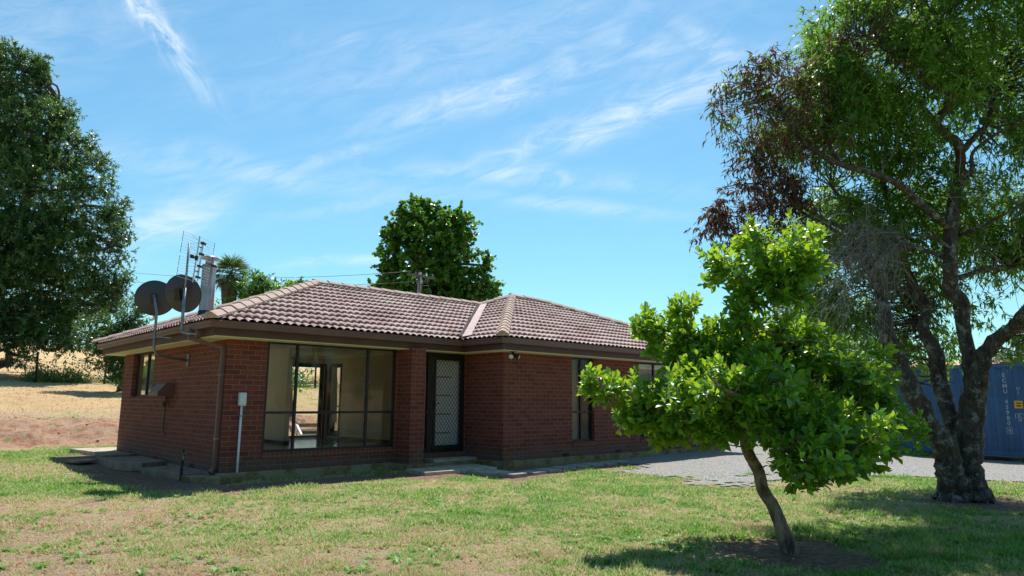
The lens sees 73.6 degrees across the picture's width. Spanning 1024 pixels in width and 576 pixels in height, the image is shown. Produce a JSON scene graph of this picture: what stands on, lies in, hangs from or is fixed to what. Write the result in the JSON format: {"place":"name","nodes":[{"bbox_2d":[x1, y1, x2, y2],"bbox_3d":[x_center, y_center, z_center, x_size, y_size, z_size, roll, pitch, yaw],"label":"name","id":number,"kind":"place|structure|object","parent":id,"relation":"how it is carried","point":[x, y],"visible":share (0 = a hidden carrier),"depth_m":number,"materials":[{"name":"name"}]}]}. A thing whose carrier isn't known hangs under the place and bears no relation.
{"place":"outdoors","nodes":[
{"label":"outdoors","id":0,"kind":"place"},
{"bbox_2d":[0,355,318,454],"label":"paddock grass","id":1,"kind":"structure","parent":0,"point":[72,398],"depth_m":25.46,"materials":[{"name":"beige plant"}]},
{"bbox_2d":[0,448,1023,575],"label":"lawn grass","id":2,"kind":"structure","parent":0,"point":[916,543],"depth_m":7.47,"materials":[{"name":"green plant"}]},
{"bbox_2d":[0,343,1023,575],"bbox_3d":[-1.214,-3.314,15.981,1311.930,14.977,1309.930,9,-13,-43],"label":"ground","id":3,"kind":"structure","parent":0,"point":[41,433],"depth_m":8.84,"materials":[{"name":"soil"}]},
{"bbox_2d":[0,35,139,371],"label":"evergreen tree","id":4,"kind":"object","parent":3,"relation":"on","point":[30,239],"visible":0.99,"depth_m":33.01,"materials":[{"name":"green plant"}]},
{"bbox_2d":[65,459,96,462],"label":"concrete slab","id":5,"kind":"structure","parent":3,"relation":"on","point":[80,460],"depth_m":13.72,"materials":[{"name":"grey concrete"}]},
{"bbox_2d":[69,447,119,455],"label":"concrete slab","id":6,"kind":"structure","parent":3,"relation":"on","point":[88,451],"depth_m":15.88,"materials":[{"name":"grey concrete"}]},
{"bbox_2d":[68,294,149,391],"bbox_3d":[-16.182,2.372,28.452,4.484,4.227,2.460,1,-10,-7],"label":"ash sapling","id":7,"kind":"object","parent":3,"relation":"on","point":[108,361],"visible":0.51,"depth_m":28.15,"materials":[{"name":"green plant"}]},
{"bbox_2d":[95,452,135,459],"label":"concrete slab","id":8,"kind":"structure","parent":3,"relation":"on","point":[98,455],"depth_m":14.58,"materials":[{"name":"grey concrete"}]},
{"bbox_2d":[99,456,165,471],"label":"concrete slab","id":9,"kind":"structure","parent":3,"relation":"on","point":[135,463],"depth_m":13.04,"materials":[{"name":"grey concrete"}]},
{"bbox_2d":[9,416,291,447],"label":"soil clods","id":10,"kind":"object","parent":3,"relation":"on","point":[70,433],"visible":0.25,"depth_m":18.73,"materials":[{"name":"brown soil"}]},
{"bbox_2d":[0,352,318,387],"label":"wire fence","id":11,"kind":"object","parent":3,"relation":"on","point":[36,370],"visible":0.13,"depth_m":30.05,"materials":[{"name":"metal"}]},
{"bbox_2d":[0,363,319,387],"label":"fence","id":12,"kind":"object","parent":3,"relation":"on","point":[92,380],"visible":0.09,"depth_m":31.08,"materials":[{"name":"brown wood"}]},
{"bbox_2d":[12,353,317,387],"bbox_3d":[-14.831,4.483,36.575,41.873,1.779,2.520,9,-13,-43],"label":"bramble","id":13,"kind":"object","parent":3,"relation":"on","point":[63,377],"visible":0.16,"depth_m":31.13,"materials":[{"name":"green plant"}]},
{"bbox_2d":[141,465,202,479],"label":"concrete slab","id":14,"kind":"structure","parent":3,"relation":"on","point":[170,472],"depth_m":12.16,"materials":[{"name":"grey concrete"}]},
{"bbox_2d":[179,449,185,480],"bbox_3d":[-5.544,3.003,11.516,0.060,0.570,0.143,9,-13,-43],"label":"garden tap","id":15,"kind":"object","parent":3,"relation":"on","point":[182,462],"visible":0.94,"depth_m":11.54,"materials":[{"name":"metal"}]},
{"bbox_2d":[181,473,241,484],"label":"concrete slab","id":16,"kind":"structure","parent":3,"relation":"on","point":[204,478],"depth_m":11.20,"materials":[{"name":"grey concrete"}]},
{"bbox_2d":[214,253,252,303],"bbox_3d":[-11.499,1.654,27.634,1.902,6.332,1.882,9,-13,-43],"label":"palm tree","id":17,"kind":"object","parent":3,"relation":"on","point":[234,263],"visible":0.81,"depth_m":27.67,"materials":[{"name":"green plant"}]},
{"bbox_2d":[224,267,282,302],"bbox_3d":[-10.475,2.009,27.723,2.567,5.805,2.560,9,-13,-43],"label":"tree","id":18,"kind":"object","parent":3,"relation":"on","point":[256,286],"visible":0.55,"depth_m":27.59,"materials":[{"name":"green plant"}]},
{"bbox_2d":[214,276,307,306],"bbox_3d":[-10.976,2.283,29.327,4.387,5.637,1.859,-2,-10,13],"label":"yellow green shrub","id":19,"kind":"object","parent":3,"relation":"on","point":[289,282],"visible":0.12,"depth_m":29.27,"materials":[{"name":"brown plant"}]},
{"bbox_2d":[118,271,434,294],"bbox_3d":[-16.752,2.218,39.325,29.024,9.276,0.522,-4,-10,25],"label":"power pole","id":20,"kind":"object","parent":3,"relation":"on","point":[419,275],"visible":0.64,"depth_m":33.90,"materials":[{"name":"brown wood"}]},
{"bbox_2d":[290,367,315,416],"bbox_3d":[-7.827,3.456,23.857,1.882,2.501,1.912,9,-13,-43],"label":"tree","id":21,"kind":"object","parent":3,"relation":"on","point":[311,372],"visible":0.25,"depth_m":23.94,"materials":[{"name":"green plant"}]},
{"bbox_2d":[296,423,316,434],"bbox_3d":[-6.516,4.596,22.246,1.174,0.377,0.940,9,-13,-43],"label":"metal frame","id":22,"kind":"object","parent":3,"relation":"on","point":[307,431],"visible":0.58,"depth_m":22.18,"materials":[{"name":"white metal"}]},
{"bbox_2d":[92,255,720,480],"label":"brick house","id":23,"kind":"structure","parent":3,"relation":"on","point":[408,380],"depth_m":14.67,"materials":[{"name":"brick"}]},
{"bbox_2d":[134,352,154,396],"bbox_3d":[-8.115,1.926,15.257,0.056,0.976,1.550,9,-13,-43],"label":"window","id":24,"kind":"structure","parent":23,"relation":"in","point":[145,366],"depth_m":15.42,"materials":[{"name":"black glass"}]},
{"bbox_2d":[148,384,173,435],"bbox_3d":[-6.992,2.417,13.585,0.297,1.025,0.580,9,-13,-43],"label":"flue cover","id":25,"kind":"object","parent":23,"relation":"attached to","point":[166,390],"visible":1,"depth_m":13.51,"materials":[{"name":"metal"}]},
{"bbox_2d":[134,280,189,365],"bbox_3d":[-6.622,0.671,12.992,0.912,1.590,0.629,0,-9,1],"label":"satellite dish","id":26,"kind":"object","parent":23,"relation":"attached to","point":[150,298],"visible":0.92,"depth_m":12.86,"materials":[{"name":"grey metal"}]},
{"bbox_2d":[165,243,201,336],"bbox_3d":[-5.639,0.060,11.906,0.938,1.630,0.339,-4,-10,23],"label":"satellite dish","id":27,"kind":"object","parent":23,"relation":"attached to","point":[179,297],"visible":0.98,"depth_m":11.90,"materials":[{"name":"grey metal"}]},
{"bbox_2d":[176,231,214,290],"bbox_3d":[-5.498,-0.403,11.760,0.347,0.974,0.810,-3,-10,17],"label":"tv antenna","id":28,"kind":"object","parent":27,"relation":"attached to","point":[201,253],"visible":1,"depth_m":11.75,"materials":[{"name":"metal"}]},
{"bbox_2d":[236,393,246,472],"bbox_3d":[-4.644,2.521,11.689,0.120,1.456,0.097,9,-13,-43],"label":"meter box","id":29,"kind":"object","parent":23,"relation":"attached to","point":[242,397],"visible":0.95,"depth_m":11.72,"materials":[{"name":"white plastic"}]},
{"bbox_2d":[288,364,322,437],"bbox_3d":[-5.849,3.171,19.218,1.040,2.010,0.050,9,-13,-43],"label":"window","id":30,"kind":"structure","parent":23,"relation":"in","point":[313,366],"depth_m":19.47,"materials":[{"name":"black glass"}]},
{"bbox_2d":[261,342,395,452],"bbox_3d":[-3.405,2.075,13.065,2.730,1.956,0.056,9,-13,-43],"label":"window","id":31,"kind":"structure","parent":23,"relation":"in","point":[293,412],"depth_m":12.89,"materials":[{"name":"black metal"}]},
{"bbox_2d":[332,366,339,431],"bbox_3d":[-4.930,3.150,19.453,0.050,1.840,0.480,9,-13,-43],"label":"window","id":32,"kind":"structure","parent":23,"relation":"in","point":[335,426],"depth_m":19.49,"materials":[{"name":"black glass"}]},
{"bbox_2d":[431,356,458,444],"bbox_3d":[-1.482,2.510,14.966,0.790,1.990,0.044,9,-13,-43],"label":"door","id":33,"kind":"structure","parent":23,"relation":"in","point":[438,361],"depth_m":15.00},
{"bbox_2d":[431,356,462,450],"bbox_3d":[-1.380,2.495,14.860,0.800,1.985,0.076,9,-13,-43],"label":"screen door","id":34,"kind":"structure","parent":23,"relation":"in","point":[434,447],"depth_m":14.85,"materials":[{"name":"black metal"}]},
{"bbox_2d":[508,351,519,359],"bbox_3d":[0.035,1.399,14.288,0.300,0.187,0.159,9,-13,-43],"label":"security light","id":35,"kind":"object","parent":23,"relation":"attached to","point":[513,355],"visible":0.98,"depth_m":14.29,"materials":[{"name":"white plastic"}]},
{"bbox_2d":[572,357,591,441],"bbox_3d":[1.608,2.614,16.122,0.780,1.936,0.056,9,-13,-43],"label":"window","id":36,"kind":"structure","parent":23,"relation":"in","point":[580,411],"depth_m":16.17,"materials":[{"name":"black metal"}]},
{"bbox_2d":[639,362,665,437],"bbox_3d":[3.861,2.977,18.220,1.800,1.936,0.056,9,-13,-43],"label":"window","id":37,"kind":"structure","parent":23,"relation":"in","point":[652,364],"depth_m":18.18,"materials":[{"name":"black metal"}]},
{"bbox_2d":[405,467,460,475],"bbox_3d":[-1.554,3.499,13.056,0.819,0.081,0.840,9,-13,-43],"label":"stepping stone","id":38,"kind":"object","parent":3,"relation":"on","point":[428,471],"depth_m":12.87,"materials":[{"name":"concrete"}]},
{"bbox_2d":[367,192,505,301],"bbox_3d":[-4.380,0.608,38.048,6.568,11.513,6.094,9,-13,-43],"label":"poplar tree","id":39,"kind":"object","parent":3,"relation":"on","point":[442,261],"visible":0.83,"depth_m":37.26,"materials":[{"name":"green plant"}]},
{"bbox_2d":[434,464,496,472],"bbox_3d":[-0.882,3.599,13.668,0.969,0.085,0.939,9,-13,-43],"label":"door pad","id":40,"kind":"object","parent":3,"relation":"on","point":[465,468],"depth_m":13.50,"materials":[{"name":"concrete"}]},
{"bbox_2d":[469,469,508,475],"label":"paving slab","id":41,"kind":"structure","parent":3,"relation":"on","point":[489,472],"depth_m":12.93,"materials":[{"name":"concrete"}]},
{"bbox_2d":[0,465,1023,575],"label":"lawn weeds","id":42,"kind":"object","parent":3,"relation":"on","point":[360,567],"visible":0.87,"depth_m":6.77,"materials":[{"name":"green plant"}]},
{"bbox_2d":[497,471,526,477],"bbox_3d":[0.006,3.401,12.476,0.390,0.068,0.390,-9,-13,43],"label":"stepping stone","id":43,"kind":"object","parent":3,"relation":"on","point":[511,474],"visible":1,"depth_m":12.37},
{"bbox_2d":[3,506,1021,575],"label":"fallen leaves","id":44,"kind":"object","parent":3,"relation":"on","point":[199,573],"visible":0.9,"depth_m":6.03,"materials":[{"name":"brown plant"}]},
{"bbox_2d":[518,470,546,475],"bbox_3d":[0.384,3.496,12.940,0.390,0.071,0.390,-7,-12,38],"label":"stepping stone","id":45,"kind":"object","parent":3,"relation":"on","point":[533,472],"visible":0.65,"depth_m":12.88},
{"bbox_2d":[534,468,561,472],"bbox_3d":[0.706,3.567,13.379,0.390,0.076,0.390,-8,-13,42],"label":"stepping stone","id":46,"kind":"object","parent":3,"relation":"on","point":[551,470],"visible":0.76,"depth_m":13.27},
{"bbox_2d":[549,466,575,470],"bbox_3d":[1.027,3.641,13.820,0.390,0.076,0.390,-8,-13,42],"label":"stepping stone","id":47,"kind":"object","parent":3,"relation":"on","point":[565,468],"visible":0.62,"depth_m":13.69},
{"bbox_2d":[565,464,589,468],"bbox_3d":[1.363,3.716,14.244,0.390,0.073,0.390,-7,-12,38],"label":"stepping stone","id":48,"kind":"object","parent":3,"relation":"on","point":[579,466],"visible":0.55,"depth_m":14.13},
{"bbox_2d":[579,462,603,466],"bbox_3d":[1.697,3.793,14.670,0.390,0.073,0.390,-8,-13,41],"label":"stepping stone","id":49,"kind":"object","parent":3,"relation":"on","point":[591,464],"visible":0.72,"depth_m":14.59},
{"bbox_2d":[593,461,616,465],"bbox_3d":[2.050,3.871,15.075,0.390,0.076,0.390,-7,-12,38],"label":"stepping stone","id":50,"kind":"object","parent":3,"relation":"on","point":[606,463],"visible":0.53,"depth_m":15.02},
{"bbox_2d":[608,460,628,463],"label":"stepping stone","id":51,"kind":"object","parent":3,"relation":"on","point":[621,461],"visible":0.58,"depth_m":15.40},
{"bbox_2d":[575,207,932,554],"bbox_3d":[2.461,0.935,6.742,2.953,3.238,2.717,9,-13,-43],"label":"magnolia tree","id":52,"kind":"object","parent":3,"relation":"on","point":[766,386],"visible":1,"depth_m":6.31,"materials":[{"name":"green plant"}]},
{"bbox_2d":[765,302,793,328],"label":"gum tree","id":53,"kind":"object","parent":3,"relation":"on","point":[782,310],"visible":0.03,"depth_m":57.90,"materials":[{"name":"green plant"}]},
{"bbox_2d":[801,313,885,363],"bbox_3d":[18.600,4.340,39.769,6.584,7.762,4.501,0,-9,0],"label":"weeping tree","id":54,"kind":"object","parent":3,"relation":"on","point":[851,342],"visible":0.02,"depth_m":39.59,"materials":[{"name":"green plant"}]},
{"bbox_2d":[684,0,1023,503],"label":"tree","id":55,"kind":"object","parent":3,"relation":"on","point":[841,93],"visible":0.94,"depth_m":9.53,"materials":[{"name":"green plant"}]},
{"bbox_2d":[739,363,1023,456],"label":"shipping container","id":56,"kind":"object","parent":3,"relation":"on","point":[1003,429],"visible":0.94,"depth_m":19.49,"materials":[{"name":"blue metal"}]},
{"bbox_2d":[955,332,1023,364],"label":"paddock tree","id":57,"kind":"object","parent":3,"relation":"on","point":[996,358],"visible":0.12,"depth_m":62.04,"materials":[{"name":"green plant"}]},
{"bbox_2d":[0,0,1023,367],"label":"sky","id":58,"kind":"structure","parent":0,"point":[281,135],"materials":[{"name":"blue"}]},
{"bbox_2d":[611,441,1023,486],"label":"gravel driveway","id":59,"kind":"structure","parent":0,"point":[723,467],"depth_m":14.97,"materials":[{"name":"grey gravel"}]},
{"bbox_2d":[897,449,1021,461],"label":"container weeds","id":60,"kind":"object","parent":59,"relation":"on","point":[914,453],"visible":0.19,"depth_m":20.82,"materials":[{"name":"green plant"}]}
]}

